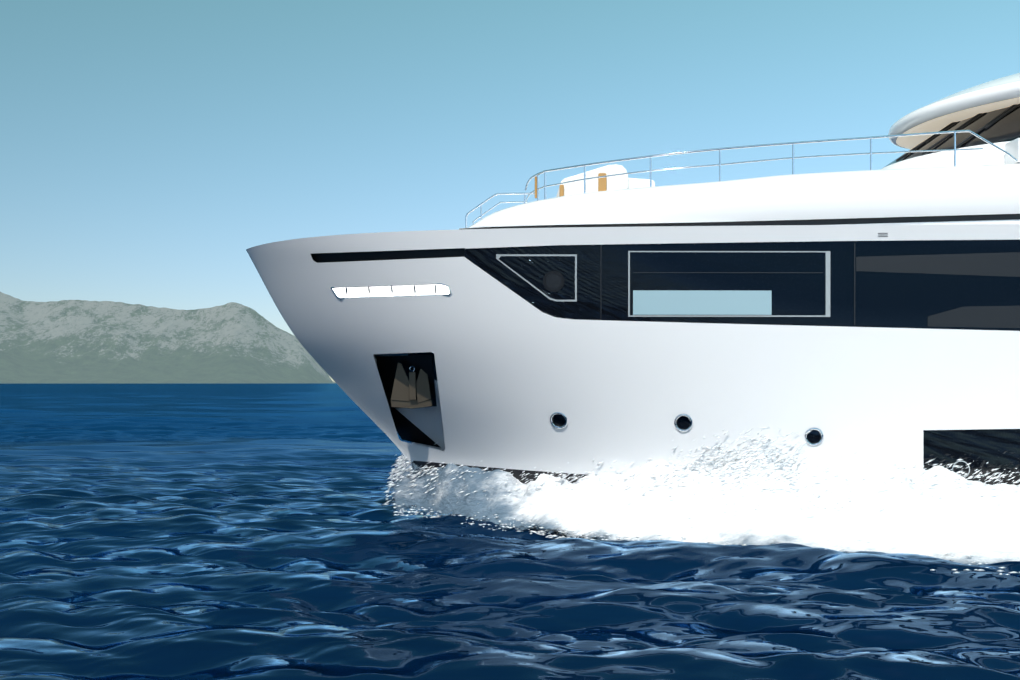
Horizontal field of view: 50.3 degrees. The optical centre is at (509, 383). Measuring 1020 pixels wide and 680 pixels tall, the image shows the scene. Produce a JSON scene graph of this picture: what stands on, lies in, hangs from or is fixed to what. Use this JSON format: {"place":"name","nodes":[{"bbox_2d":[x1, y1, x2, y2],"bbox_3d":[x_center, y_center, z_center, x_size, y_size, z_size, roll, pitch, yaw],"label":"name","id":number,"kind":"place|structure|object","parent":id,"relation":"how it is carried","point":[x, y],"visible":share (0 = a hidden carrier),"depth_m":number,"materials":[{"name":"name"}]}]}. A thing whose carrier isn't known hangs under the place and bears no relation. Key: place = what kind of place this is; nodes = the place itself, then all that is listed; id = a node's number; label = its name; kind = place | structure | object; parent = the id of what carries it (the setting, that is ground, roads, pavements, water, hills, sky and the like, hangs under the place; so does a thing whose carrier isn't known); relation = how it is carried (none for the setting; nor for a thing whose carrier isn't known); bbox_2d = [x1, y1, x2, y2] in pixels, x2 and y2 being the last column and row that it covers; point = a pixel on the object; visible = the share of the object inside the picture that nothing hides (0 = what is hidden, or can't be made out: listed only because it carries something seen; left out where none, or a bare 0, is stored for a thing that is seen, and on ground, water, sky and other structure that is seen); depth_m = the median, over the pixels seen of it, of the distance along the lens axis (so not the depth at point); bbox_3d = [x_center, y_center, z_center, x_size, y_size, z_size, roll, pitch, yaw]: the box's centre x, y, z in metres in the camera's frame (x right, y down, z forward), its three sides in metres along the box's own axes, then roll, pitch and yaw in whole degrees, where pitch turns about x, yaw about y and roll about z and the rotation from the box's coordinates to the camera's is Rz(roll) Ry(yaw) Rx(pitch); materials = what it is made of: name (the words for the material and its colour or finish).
{"place":"outdoors","nodes":[
{"label":"outdoors","id":0,"kind":"place"},
{"bbox_2d":[0,292,335,383],"bbox_3d":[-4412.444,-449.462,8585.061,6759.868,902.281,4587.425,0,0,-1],"label":"mountain","id":1,"kind":"structure","parent":0,"point":[73,341],"depth_m":8508.17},
{"bbox_2d":[0,383,1019,679],"bbox_3d":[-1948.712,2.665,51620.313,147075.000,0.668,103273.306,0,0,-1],"label":"sea","id":2,"kind":"structure","parent":0,"point":[204,531],"depth_m":14.64,"materials":[{"name":"blue liquid"}]},
{"bbox_2d":[246,224,1019,484],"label":"hull","id":3,"kind":"object","parent":2,"relation":"in","point":[889,376],"visible":0.65,"depth_m":18.92,"materials":[{"name":"paint"}]},
{"bbox_2d":[391,363,432,408],"bbox_3d":[-1.891,0.037,20.893,0.795,0.901,0.300,0,0,-1],"label":"anchor","id":4,"kind":"object","parent":3,"relation":"attached to","point":[405,390],"visible":0.92,"depth_m":20.80,"materials":[{"name":"grey metal"}]},
{"bbox_2d":[550,412,823,445],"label":"portholes","id":5,"kind":"object","parent":3,"relation":"attached to","point":[689,427],"visible":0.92,"depth_m":19.10,"materials":[{"name":"grey"}]},
{"bbox_2d":[459,164,1019,228],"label":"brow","id":6,"kind":"object","parent":3,"relation":"on","point":[956,190],"visible":0.98,"depth_m":18.71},
{"bbox_2d":[556,164,654,196],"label":"sunpad cushions","id":7,"kind":"object","parent":6,"relation":"on","point":[617,182],"visible":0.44,"depth_m":20.73,"materials":[{"name":"white fabric"}]},
{"bbox_2d":[559,173,606,196],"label":"wooden trim","id":8,"kind":"structure","parent":7,"relation":"attached to","point":[602,184],"depth_m":20.68,"materials":[{"name":"brown wood"}]},
{"bbox_2d":[465,130,1016,227],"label":"rails","id":9,"kind":"object","parent":6,"relation":"on","point":[537,188],"visible":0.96,"depth_m":19.14,"materials":[{"name":"silver metal"}]},
{"bbox_2d":[880,141,1009,169],"bbox_3d":[8.900,-4.040,22.057,3.569,0.837,5.500,0,0,-1],"label":"coaming","id":10,"kind":"object","parent":6,"relation":"on","point":[988,154],"visible":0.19,"depth_m":20.07,"materials":[{"name":"white paint"}]},
{"bbox_2d":[881,106,1019,168],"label":"windscreen","id":11,"kind":"object","parent":10,"relation":"on","point":[1005,128],"visible":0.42,"depth_m":20.38,"materials":[{"name":"black glass"}]},
{"bbox_2d":[896,104,1019,163],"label":"window mullions","id":12,"kind":"object","parent":11,"relation":"attached to","point":[1012,148],"visible":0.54,"depth_m":20.34,"materials":[{"name":"white paint"}]},
{"bbox_2d":[382,427,1019,574],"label":"spray","id":13,"kind":"object","parent":2,"relation":"on","point":[727,459],"visible":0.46,"depth_m":18.70,"materials":[{"name":"white liquid"}]},
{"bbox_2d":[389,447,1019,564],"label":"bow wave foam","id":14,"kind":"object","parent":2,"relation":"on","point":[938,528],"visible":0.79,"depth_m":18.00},
{"bbox_2d":[0,0,1019,381],"label":"sky","id":15,"kind":"structure","parent":0,"point":[146,146],"materials":[{"name":"blue"}]},
{"bbox_2d":[331,233,1019,477],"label":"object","id":16,"kind":"object","parent":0,"point":[692,303],"visible":0.92,"depth_m":18.72,"materials":[{"name":"black glass"}]},
{"bbox_2d":[464,214,1019,228],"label":"trim stripe","id":17,"kind":"object","parent":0,"point":[990,219],"visible":0.25,"depth_m":18.68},
{"bbox_3d":[10.799,-5.446,22.076,3.169,0.050,4.900,0,0,-1],"label":"wheelhouse roof","id":18,"kind":"object","parent":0,"visible":0},
{"bbox_2d":[888,73,1019,148],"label":"hardtop","id":19,"kind":"object","parent":18,"relation":"on","point":[987,97],"visible":0.67,"depth_m":20.70,"materials":[{"name":"white paint"}]}
]}

